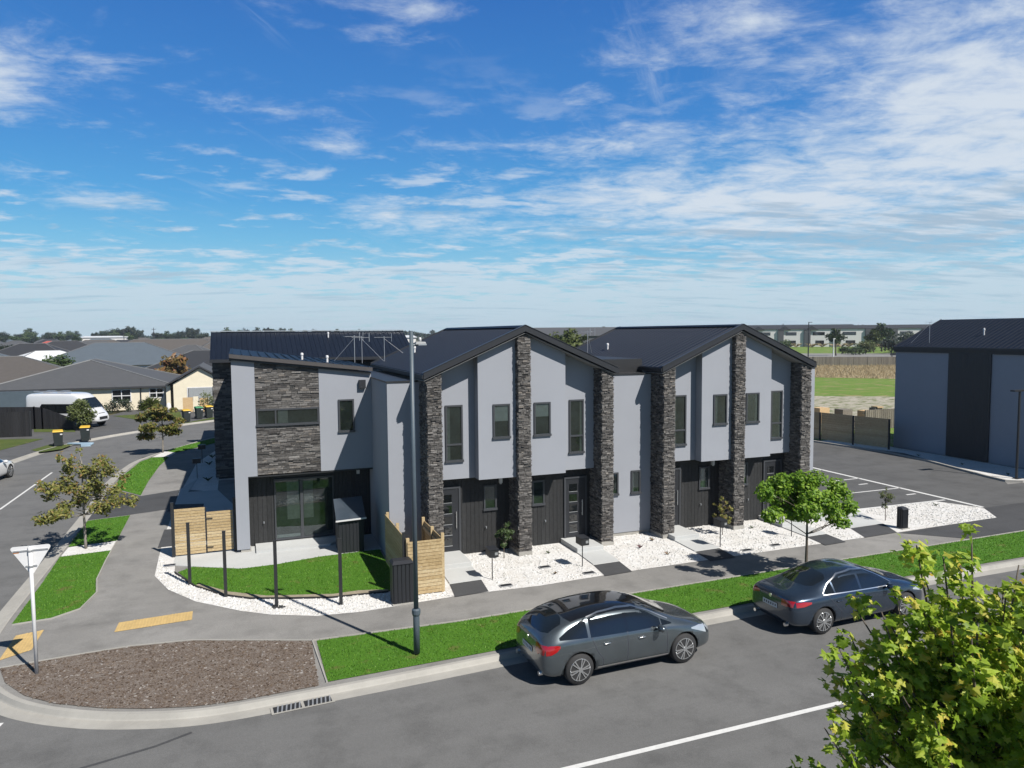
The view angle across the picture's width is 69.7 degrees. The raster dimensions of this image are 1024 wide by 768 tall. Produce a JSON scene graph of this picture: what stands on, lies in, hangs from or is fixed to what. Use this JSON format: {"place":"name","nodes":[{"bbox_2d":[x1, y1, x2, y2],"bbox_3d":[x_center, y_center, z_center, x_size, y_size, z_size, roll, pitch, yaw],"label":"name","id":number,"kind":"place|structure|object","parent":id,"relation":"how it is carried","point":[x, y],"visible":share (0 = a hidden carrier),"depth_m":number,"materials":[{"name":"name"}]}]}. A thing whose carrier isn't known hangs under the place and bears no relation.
{"place":"outdoors","nodes":[
{"label":"outdoors","id":0,"kind":"place"},
{"bbox_2d":[0,630,43,659],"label":"tactile paving","id":1,"kind":"structure","parent":0,"point":[16,641],"depth_m":17.70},
{"bbox_2d":[69,515,129,546],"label":"lawn","id":2,"kind":"structure","parent":0,"point":[100,538],"depth_m":27.86,"materials":[{"name":"green plant"}]},
{"bbox_2d":[0,359,212,410],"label":"cream house","id":3,"kind":"structure","parent":0,"point":[102,381],"depth_m":73.75,"materials":[{"name":"paint"}]},
{"bbox_2d":[0,409,213,460],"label":"driveway","id":4,"kind":"structure","parent":0,"point":[114,424],"depth_m":56.33,"materials":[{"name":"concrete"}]},
{"bbox_2d":[0,411,31,437],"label":"black fence","id":5,"kind":"object","parent":4,"relation":"on","point":[15,424],"visible":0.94,"depth_m":54.36,"materials":[{"name":"black wood"}]},
{"bbox_2d":[0,406,74,428],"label":"black fence","id":6,"kind":"object","parent":4,"relation":"on","point":[42,418],"visible":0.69,"depth_m":58.69,"materials":[{"name":"black wood"}]},
{"bbox_2d":[26,391,108,426],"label":"campervan","id":7,"kind":"object","parent":4,"relation":"on","point":[57,401],"visible":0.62,"depth_m":59.52,"materials":[{"name":"white paint"}]},
{"bbox_2d":[65,398,97,428],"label":"bush","id":8,"kind":"object","parent":4,"relation":"on","point":[80,412],"visible":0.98,"depth_m":57.59,"materials":[{"name":"green plant"}]},
{"bbox_2d":[88,490,179,519],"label":"driveway","id":9,"kind":"structure","parent":0,"point":[154,502],"depth_m":32.26,"materials":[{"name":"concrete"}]},
{"bbox_2d":[117,457,166,494],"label":"lawn","id":10,"kind":"structure","parent":0,"point":[147,473],"depth_m":38.97,"materials":[{"name":"green plant"}]},
{"bbox_2d":[115,611,192,631],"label":"tactile paving","id":11,"kind":"structure","parent":0,"point":[158,620],"depth_m":19.06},
{"bbox_2d":[175,479,232,511],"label":"path","id":12,"kind":"structure","parent":0,"point":[213,500],"depth_m":33.16,"materials":[{"name":"concrete"}]},
{"bbox_2d":[173,509,380,568],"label":"path","id":13,"kind":"structure","parent":0,"point":[238,559],"depth_m":24.61,"materials":[{"name":"concrete"}]},
{"bbox_2d":[333,496,365,552],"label":"garden shed","id":14,"kind":"structure","parent":13,"relation":"on","point":[350,516],"depth_m":24.96,"materials":[{"name":"grey metal"}]},
{"bbox_2d":[445,566,480,583],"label":"path","id":15,"kind":"structure","parent":0,"point":[460,574],"depth_m":22.45,"materials":[{"name":"concrete"}]},
{"bbox_2d":[450,580,487,596],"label":"path","id":16,"kind":"structure","parent":0,"point":[468,587],"depth_m":21.33,"materials":[{"name":"concrete"}]},
{"bbox_2d":[108,336,892,458],"bbox_3d":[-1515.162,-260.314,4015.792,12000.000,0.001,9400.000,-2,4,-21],"label":"ground","id":17,"kind":"structure","parent":0,"point":[116,412],"depth_m":73.39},
{"bbox_2d":[0,356,62,382],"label":"house","id":18,"kind":"structure","parent":17,"relation":"on","point":[13,367],"depth_m":84.22,"materials":[{"name":"beige brick"}]},
{"bbox_2d":[0,343,68,355],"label":"house","id":19,"kind":"structure","parent":17,"relation":"on","point":[18,349],"depth_m":160.99,"materials":[{"name":"grey metal"}]},
{"bbox_2d":[18,350,65,360],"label":"house","id":20,"kind":"structure","parent":17,"relation":"on","point":[38,355],"depth_m":134.64,"materials":[{"name":"white paint"}]},
{"bbox_2d":[42,353,75,366],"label":"tree","id":21,"kind":"object","parent":17,"relation":"on","point":[60,360],"visible":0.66,"depth_m":110.61,"materials":[{"name":"green plant"}]},
{"bbox_2d":[52,342,179,367],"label":"house","id":22,"kind":"structure","parent":17,"relation":"on","point":[142,354],"depth_m":129.39,"materials":[{"name":"white paint"}]},
{"bbox_2d":[129,338,209,349],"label":"house","id":23,"kind":"structure","parent":17,"relation":"on","point":[170,344],"depth_m":184.73,"materials":[{"name":"grey metal"}]},
{"bbox_2d":[154,353,191,374],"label":"tree","id":24,"kind":"object","parent":17,"relation":"on","point":[170,365],"visible":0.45,"depth_m":91.66,"materials":[{"name":"orange plant"}]},
{"bbox_2d":[146,350,211,369],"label":"house","id":25,"kind":"structure","parent":17,"relation":"on","point":[196,357],"depth_m":109.85,"materials":[{"name":"beige brick"}]},
{"bbox_2d":[549,328,582,346],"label":"tree","id":26,"kind":"object","parent":17,"relation":"on","point":[571,339],"visible":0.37,"depth_m":123.20,"materials":[{"name":"green plant"}]},
{"bbox_2d":[788,523,1023,767],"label":"maple tree","id":27,"kind":"object","parent":17,"relation":"on","point":[951,695],"visible":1,"depth_m":7.29,"materials":[{"name":"green plant"}]},
{"bbox_2d":[0,422,1023,767],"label":"road","id":28,"kind":"structure","parent":0,"point":[728,674],"depth_m":14.37,"materials":[{"name":"grey asphalt"}]},
{"bbox_2d":[10,420,213,462],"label":"kerb","id":29,"kind":"structure","parent":28,"relation":"on","point":[21,458],"depth_m":53.30,"materials":[{"name":"concrete"}]},
{"bbox_2d":[0,472,872,767],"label":"road marking","id":30,"kind":"object","parent":28,"relation":"on","point":[658,746],"visible":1,"depth_m":13.69,"materials":[{"name":"paint"}]},
{"bbox_2d":[0,437,1023,729],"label":"kerb","id":31,"kind":"structure","parent":28,"relation":"on","point":[14,707],"depth_m":15.32,"materials":[{"name":"concrete"}]},
{"bbox_2d":[270,695,334,714],"bbox_3d":[-4.240,6.488,14.896,1.240,0.030,0.300,-2,4,-25],"label":"drain grate","id":32,"kind":"object","parent":31,"relation":"on","point":[302,704],"visible":1,"depth_m":14.87,"materials":[{"name":"metal"}]},
{"bbox_2d":[516,590,708,684],"bbox_3d":[2.369,5.574,16.922,4.407,1.473,2.255,-2,4,-22],"label":"parked car","id":33,"kind":"object","parent":28,"relation":"on","point":[577,639],"visible":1,"depth_m":16.11,"materials":[{"name":"paint"}]},
{"bbox_2d":[752,558,921,633],"bbox_3d":[8.648,5.377,19.407,4.623,1.413,2.181,-2,4,-22],"label":"parked car","id":34,"kind":"object","parent":28,"relation":"on","point":[811,594],"visible":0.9,"depth_m":18.61,"materials":[{"name":"blue paint"}]},
{"bbox_2d":[0,438,1023,710],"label":"footpath","id":35,"kind":"structure","parent":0,"point":[130,586],"depth_m":20.22,"materials":[{"name":"concrete"}]},
{"bbox_2d":[12,551,109,623],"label":"lawn","id":36,"kind":"structure","parent":35,"relation":"on","point":[74,593],"depth_m":21.67,"materials":[{"name":"green plant"}]},
{"bbox_2d":[31,447,138,548],"bbox_3d":[-14.840,4.004,25.536,3.281,3.603,3.051,-4,5,-40],"label":"oak tree","id":37,"kind":"object","parent":35,"relation":"on","point":[79,498],"visible":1,"depth_m":25.23,"materials":[{"name":"green plant"}]},
{"bbox_2d":[62,541,115,555],"bbox_3d":[-14.743,5.742,25.651,1.480,0.001,1.420,-2,4,-21],"label":"gravel bed","id":38,"kind":"object","parent":35,"relation":"on","point":[92,548],"visible":1,"depth_m":25.64,"materials":[{"name":"white gravel"}]},
{"bbox_2d":[0,640,318,708],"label":"bark mulch","id":39,"kind":"object","parent":35,"relation":"on","point":[53,690],"visible":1,"depth_m":16.04,"materials":[{"name":"brown wood"}]},
{"bbox_2d":[10,544,49,673],"bbox_3d":[-10.461,4.950,16.069,0.749,2.860,0.105,-2,4,-21],"label":"give way sign","id":40,"kind":"object","parent":39,"relation":"on","point":[30,558],"visible":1,"depth_m":16.04,"materials":[{"name":"white metal"}]},
{"bbox_2d":[134,403,185,452],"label":"oak tree","id":41,"kind":"object","parent":35,"relation":"on","point":[155,413],"visible":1,"depth_m":46.04,"materials":[{"name":"green plant"}]},
{"bbox_2d":[0,639,327,682],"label":"edging","id":42,"kind":"object","parent":35,"relation":"on","point":[321,666],"visible":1,"depth_m":17.64,"materials":[{"name":"concrete"}]},
{"bbox_2d":[184,451,234,490],"bbox_3d":[-16.604,4.489,43.831,4.600,0.001,19.000,-2,4,-21],"label":"gravel bed","id":43,"kind":"object","parent":35,"relation":"on","point":[201,470],"visible":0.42,"depth_m":38.56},
{"bbox_2d":[179,549,389,594],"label":"lawn","id":44,"kind":"structure","parent":35,"relation":"on","point":[268,576],"depth_m":22.51,"materials":[{"name":"green plant"}]},
{"bbox_2d":[174,571,389,598],"bbox_3d":[-7.003,5.966,21.342,7.642,0.060,1.593,0,4,13],"label":"lawn edging","id":45,"kind":"object","parent":44,"relation":"on","point":[221,594],"visible":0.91,"depth_m":20.74,"materials":[{"name":"grey concrete"}]},
{"bbox_2d":[197,584,387,596],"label":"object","id":46,"kind":"structure","parent":44,"relation":"on","point":[256,595],"depth_m":20.90,"materials":[{"name":"beige wood"}]},
{"bbox_2d":[256,535,335,553],"bbox_3d":[-7.428,5.642,25.953,3.050,0.150,1.200,-2,4,-21],"label":"step","id":47,"kind":"object","parent":35,"relation":"on","point":[302,543],"visible":0.57,"depth_m":25.70,"materials":[{"name":"concrete"}]},
{"bbox_2d":[155,517,453,615],"bbox_3d":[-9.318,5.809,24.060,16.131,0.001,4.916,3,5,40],"label":"gravel bed","id":48,"kind":"object","parent":35,"relation":"on","point":[166,554],"visible":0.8,"depth_m":20.45,"materials":[{"name":"white gravel"}]},
{"bbox_2d":[170,502,174,557],"bbox_3d":[-11.311,4.869,24.511,0.100,1.860,0.070,-2,4,-21],"label":"fence post","id":49,"kind":"object","parent":48,"relation":"on","point":[172,528],"visible":1,"depth_m":24.48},
{"bbox_2d":[174,507,233,554],"bbox_3d":[-10.412,4.957,24.885,1.820,1.615,0.125,-2,4,-21],"label":"pine gate","id":50,"kind":"object","parent":49,"relation":"attached to","point":[186,515],"visible":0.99,"depth_m":24.83,"materials":[{"name":"beige wood"}]},
{"bbox_2d":[389,556,413,605],"bbox_3d":[-3.024,5.427,20.259,0.640,1.200,0.450,-2,4,-21],"label":"utility cabinet","id":51,"kind":"object","parent":48,"relation":"on","point":[401,580],"visible":0.96,"depth_m":20.09,"materials":[{"name":"grey metal"}]},
{"bbox_2d":[209,330,408,478],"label":"terrace building","id":52,"kind":"structure","parent":35,"relation":"on","point":[331,344],"depth_m":39.25,"materials":[{"name":"grey metal"}]},
{"bbox_2d":[444,550,471,568],"bbox_3d":[-2.065,5.703,23.938,1.030,0.220,1.750,-2,4,-21],"label":"step","id":53,"kind":"object","parent":35,"relation":"on","point":[455,559],"visible":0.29,"depth_m":23.43,"materials":[{"name":"concrete"}]},
{"bbox_2d":[229,324,816,555],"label":"terrace building","id":54,"kind":"structure","parent":35,"relation":"on","point":[533,436],"depth_m":25.70,"materials":[{"name":"grey paint"}]},
{"bbox_2d":[256,407,319,426],"bbox_3d":[-7.681,1.124,25.226,2.100,0.590,0.075,-2,4,-21],"label":"window","id":55,"kind":"structure","parent":54,"relation":"in","point":[305,415],"depth_m":25.22,"materials":[{"name":"glass"}]},
{"bbox_2d":[274,475,334,539],"bbox_3d":[-7.412,4.410,26.294,2.060,2.180,0.080,-2,4,-21],"label":"sliding door","id":56,"kind":"structure","parent":54,"relation":"in","point":[303,506],"depth_m":26.28,"materials":[{"name":"glass"}]},
{"bbox_2d":[338,399,354,432],"bbox_3d":[-5.834,1.121,25.902,0.590,1.170,0.075,-2,4,-21],"label":"window","id":57,"kind":"structure","parent":54,"relation":"in","point":[346,420],"depth_m":25.92,"materials":[{"name":"glass"}]},
{"bbox_2d":[443,486,460,551],"bbox_3d":[-2.087,4.485,24.299,0.820,2.160,0.107,-2,4,-21],"label":"door","id":58,"kind":"structure","parent":54,"relation":"in","point":[452,497],"depth_m":24.35,"materials":[{"name":"grey metal"}]},
{"bbox_2d":[445,405,463,462],"bbox_3d":[-1.879,1.619,23.893,0.630,1.870,0.075,-2,4,-21],"label":"window","id":59,"kind":"structure","parent":54,"relation":"in","point":[453,413],"depth_m":23.91,"materials":[{"name":"glass"}]},
{"bbox_2d":[483,484,497,510],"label":"window","id":60,"kind":"structure","parent":54,"relation":"in","point":[489,491],"depth_m":24.81,"materials":[{"name":"glass"}]},
{"bbox_2d":[492,404,510,438],"bbox_3d":[-0.338,1.222,24.020,0.630,1.140,0.075,-2,4,-21],"label":"window","id":61,"kind":"structure","parent":54,"relation":"in","point":[501,412],"depth_m":24.04,"materials":[{"name":"glass"}]},
{"bbox_2d":[531,480,545,505],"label":"window","id":62,"kind":"structure","parent":54,"relation":"in","point":[538,486],"depth_m":25.43,"materials":[{"name":"glass"}]},
{"bbox_2d":[533,402,551,436],"bbox_3d":[1.014,1.175,24.527,0.640,1.140,0.075,-2,4,-21],"label":"window","id":63,"kind":"structure","parent":54,"relation":"in","point":[542,410],"depth_m":24.54,"materials":[{"name":"glass"}]},
{"bbox_2d":[564,475,586,537],"bbox_3d":[2.245,4.335,25.924,0.880,2.160,0.107,-2,4,-21],"label":"door","id":64,"kind":"structure","parent":54,"relation":"in","point":[575,487],"depth_m":25.93,"materials":[{"name":"grey metal"}]},
{"bbox_2d":[568,399,584,453],"bbox_3d":[2.234,1.472,25.436,0.600,1.880,0.075,-2,4,-21],"label":"window","id":65,"kind":"structure","parent":54,"relation":"in","point":[576,406],"depth_m":25.46,"materials":[{"name":"glass"}]},
{"bbox_2d":[674,468,680,524],"bbox_3d":[5.914,4.208,27.300,0.820,2.160,0.107,-2,4,-21],"label":"door","id":66,"kind":"structure","parent":54,"relation":"in","point":[677,481],"depth_m":27.41,"materials":[{"name":"grey metal"}]},
{"bbox_2d":[675,395,686,445],"bbox_3d":[6.122,1.342,26.894,0.630,1.870,0.075,-2,4,-21],"label":"window","id":67,"kind":"structure","parent":54,"relation":"in","point":[681,400],"depth_m":26.93,"materials":[{"name":"glass"}]},
{"bbox_2d":[698,466,709,489],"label":"window","id":68,"kind":"structure","parent":54,"relation":"in","point":[704,472],"depth_m":27.82,"materials":[{"name":"glass"}]},
{"bbox_2d":[713,394,727,425],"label":"window","id":69,"kind":"structure","parent":54,"relation":"in","point":[720,401],"depth_m":27.03,"materials":[{"name":"glass"}]},
{"bbox_2d":[745,392,759,423],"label":"window","id":70,"kind":"structure","parent":54,"relation":"in","point":[752,399],"depth_m":27.55,"materials":[{"name":"glass"}]},
{"bbox_2d":[762,459,781,511],"bbox_3d":[10.238,4.056,28.947,0.880,2.160,0.060,-2,4,-21],"label":"door","id":71,"kind":"structure","parent":54,"relation":"in","point":[770,467],"depth_m":28.88,"materials":[{"name":"grey metal"}]},
{"bbox_2d":[770,390,782,439],"bbox_3d":[10.235,1.195,28.436,0.600,1.880,0.075,-2,4,-21],"label":"window","id":72,"kind":"structure","parent":54,"relation":"in","point":[776,396],"depth_m":28.46,"materials":[{"name":"glass"}]},
{"bbox_2d":[561,537,602,552],"bbox_3d":[2.338,5.550,25.589,0.980,0.220,1.750,-2,4,-21],"label":"step","id":73,"kind":"object","parent":35,"relation":"on","point":[573,545],"visible":0.45,"depth_m":25.03,"materials":[{"name":"concrete"}]},
{"bbox_2d":[313,530,1023,640],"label":"edging","id":74,"kind":"object","parent":35,"relation":"on","point":[629,593],"visible":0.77,"depth_m":20.98,"materials":[{"name":"concrete"}]},
{"bbox_2d":[668,525,698,540],"bbox_3d":[5.918,5.426,26.932,1.030,0.220,1.750,-2,4,-21],"label":"step","id":75,"kind":"object","parent":35,"relation":"on","point":[680,533],"visible":0.39,"depth_m":26.27,"materials":[{"name":"concrete"}]},
{"bbox_2d":[418,501,995,595],"bbox_3d":[8.040,5.493,26.436,24.250,0.001,4.180,-2,4,-21],"label":"gravel bed","id":76,"kind":"object","parent":35,"relation":"on","point":[891,523],"visible":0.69,"depth_m":25.09,"materials":[{"name":"white gravel"}]},
{"bbox_2d":[385,512,444,593],"bbox_3d":[-3.021,5.029,22.365,1.090,1.740,3.330,-2,4,-21],"label":"pine fence","id":77,"kind":"object","parent":76,"relation":"on","point":[430,550],"visible":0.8,"depth_m":20.95,"materials":[{"name":"beige wood"}]},
{"bbox_2d":[494,521,514,547],"bbox_3d":[-0.263,5.146,24.131,0.697,1.274,0.600,0,4,5],"label":"sapling","id":78,"kind":"object","parent":76,"relation":"on","point":[506,534],"visible":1,"depth_m":24.10,"materials":[{"name":"green plant"}]},
{"bbox_2d":[896,506,909,529],"bbox_3d":[14.550,4.979,27.353,0.360,0.810,0.320,-2,4,-21],"label":"utility cabinet","id":79,"kind":"object","parent":76,"relation":"on","point":[902,517],"visible":1,"depth_m":27.25,"materials":[{"name":"grey metal"}]},
{"bbox_2d":[753,469,860,561],"bbox_3d":[8.747,4.168,21.969,3.929,3.378,2.227,-2,4,-21],"label":"street tree","id":80,"kind":"object","parent":35,"relation":"on","point":[803,499],"visible":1,"depth_m":21.55,"materials":[{"name":"green plant"}]},
{"bbox_2d":[814,412,890,449],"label":"timber fence","id":81,"kind":"object","parent":35,"relation":"on","point":[832,432],"visible":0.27,"depth_m":47.29,"materials":[{"name":"brown wood"}]},
{"bbox_2d":[893,318,1023,468],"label":"side building","id":82,"kind":"structure","parent":35,"relation":"on","point":[957,381],"depth_m":42.27,"materials":[{"name":"paint"}]},
{"bbox_2d":[0,0,1023,336],"label":"sky","id":83,"kind":"structure","parent":0,"point":[420,166],"materials":[{"name":"blue"}]},
{"bbox_2d":[577,549,618,564],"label":"path","id":84,"kind":"structure","parent":0,"point":[596,557],"depth_m":24.05,"materials":[{"name":"concrete"}]},
{"bbox_2d":[594,561,630,575],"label":"path","id":85,"kind":"structure","parent":0,"point":[611,568],"depth_m":22.98,"materials":[{"name":"concrete"}]},
{"bbox_2d":[317,531,1023,680],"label":"lawn","id":86,"kind":"structure","parent":0,"point":[460,642],"depth_m":18.25,"materials":[{"name":"green plant"}]},
{"bbox_2d":[409,331,426,653],"bbox_3d":[-2.113,2.501,16.750,0.439,7.410,0.199,-2,4,-21],"label":"street lamp","id":87,"kind":"object","parent":86,"relation":"on","point":[416,611],"visible":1,"depth_m":16.68,"materials":[{"name":"grey metal"}]},
{"bbox_2d":[13,438,1023,679],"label":"grass","id":88,"kind":"structure","parent":86,"relation":"on","point":[378,552],"depth_m":22.08,"materials":[{"name":"green plant"}]},
{"bbox_2d":[674,537,718,550],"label":"path","id":89,"kind":"structure","parent":0,"point":[697,544],"depth_m":25.42,"materials":[{"name":"concrete"}]},
{"bbox_2d":[696,548,734,560],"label":"path","id":90,"kind":"structure","parent":0,"point":[714,554],"depth_m":24.33,"materials":[{"name":"concrete"}]},
{"bbox_2d":[790,347,892,352],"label":"park lawn","id":91,"kind":"structure","parent":0,"point":[819,349],"depth_m":271.43,"materials":[{"name":"green plant"}]},
{"bbox_2d":[534,327,615,342],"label":"warehouse","id":92,"kind":"structure","parent":91,"relation":"on","point":[594,332],"depth_m":281.04,"materials":[{"name":"grey metal"}]},
{"bbox_2d":[777,326,803,346],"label":"townhouse","id":93,"kind":"structure","parent":91,"relation":"on","point":[794,334],"depth_m":333.47,"materials":[{"name":"white paint"}]},
{"bbox_2d":[803,325,832,346],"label":"townhouse","id":94,"kind":"structure","parent":91,"relation":"on","point":[817,333],"depth_m":330.56,"materials":[{"name":"white paint"}]},
{"bbox_2d":[832,325,864,346],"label":"townhouse","id":95,"kind":"structure","parent":91,"relation":"on","point":[855,334],"depth_m":326.75,"materials":[{"name":"white paint"}]},
{"bbox_2d":[889,324,921,340],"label":"townhouse","id":96,"kind":"structure","parent":91,"relation":"on","point":[901,329],"depth_m":320.79,"materials":[{"name":"grey tile"}]},
{"bbox_2d":[801,353,895,357],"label":"park road","id":97,"kind":"structure","parent":0,"point":[819,355],"depth_m":215.85,"materials":[{"name":"grey asphalt"}]},
{"bbox_2d":[817,512,882,527],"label":"path","id":98,"kind":"structure","parent":0,"point":[860,519],"depth_m":28.52,"materials":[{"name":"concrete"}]},
{"bbox_2d":[814,377,894,446],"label":"field","id":99,"kind":"structure","parent":0,"point":[826,386],"depth_m":95.26,"materials":[{"name":"green plant"}]},
{"bbox_2d":[809,357,895,365],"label":"grey fence","id":100,"kind":"object","parent":99,"relation":"on","point":[850,361],"visible":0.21,"depth_m":152.87,"materials":[{"name":"grey wood"}]},
{"bbox_2d":[817,366,894,378],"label":"dry grass","id":101,"kind":"structure","parent":99,"relation":"on","point":[859,375],"depth_m":120.11,"materials":[{"name":"plant"}]},
{"bbox_2d":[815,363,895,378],"bbox_3d":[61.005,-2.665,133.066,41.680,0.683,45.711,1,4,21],"label":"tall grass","id":102,"kind":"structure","parent":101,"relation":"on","point":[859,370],"depth_m":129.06,"materials":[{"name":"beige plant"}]},
{"bbox_2d":[863,408,893,428],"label":"site fence","id":103,"kind":"object","parent":99,"relation":"on","point":[883,413],"visible":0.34,"depth_m":55.47,"materials":[{"name":"beige wood"}]},
{"bbox_2d":[814,396,894,430],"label":"dirt","id":104,"kind":"structure","parent":0,"point":[854,403],"depth_m":75.53,"materials":[{"name":"beige soil"}]},
{"bbox_2d":[851,524,895,536],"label":"path","id":105,"kind":"structure","parent":0,"point":[873,530],"depth_m":27.08,"materials":[{"name":"concrete"}]},
{"bbox_2d":[813,439,1023,509],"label":"parking area","id":106,"kind":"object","parent":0,"point":[924,477],"visible":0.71,"depth_m":35.97,"materials":[{"name":"asphalt"}]},
{"bbox_2d":[813,467,982,508],"bbox_3d":[10.515,3.984,47.766,5.557,0.001,38.702,-2,4,-21],"label":"road marking","id":107,"kind":"object","parent":106,"relation":"on","point":[896,488],"visible":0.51,"depth_m":33.56,"materials":[{"name":"paint"}]},
{"bbox_2d":[814,440,1023,482],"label":"kerb","id":108,"kind":"structure","parent":106,"relation":"on","point":[968,471],"depth_m":40.82,"materials":[{"name":"concrete"}]},
{"bbox_2d":[822,439,1023,479],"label":"gravel strip","id":109,"kind":"object","parent":106,"relation":"on","point":[998,471],"visible":0.75,"depth_m":40.44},
{"bbox_2d":[1010,389,1023,478],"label":"slim lamp post","id":110,"kind":"object","parent":109,"relation":"on","point":[1017,440],"visible":1,"depth_m":36.05,"materials":[{"name":"black metal"}]},
{"bbox_2d":[901,502,1023,538],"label":"footpath","id":111,"kind":"structure","parent":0,"point":[1010,518],"depth_m":27.63,"materials":[{"name":"concrete"}]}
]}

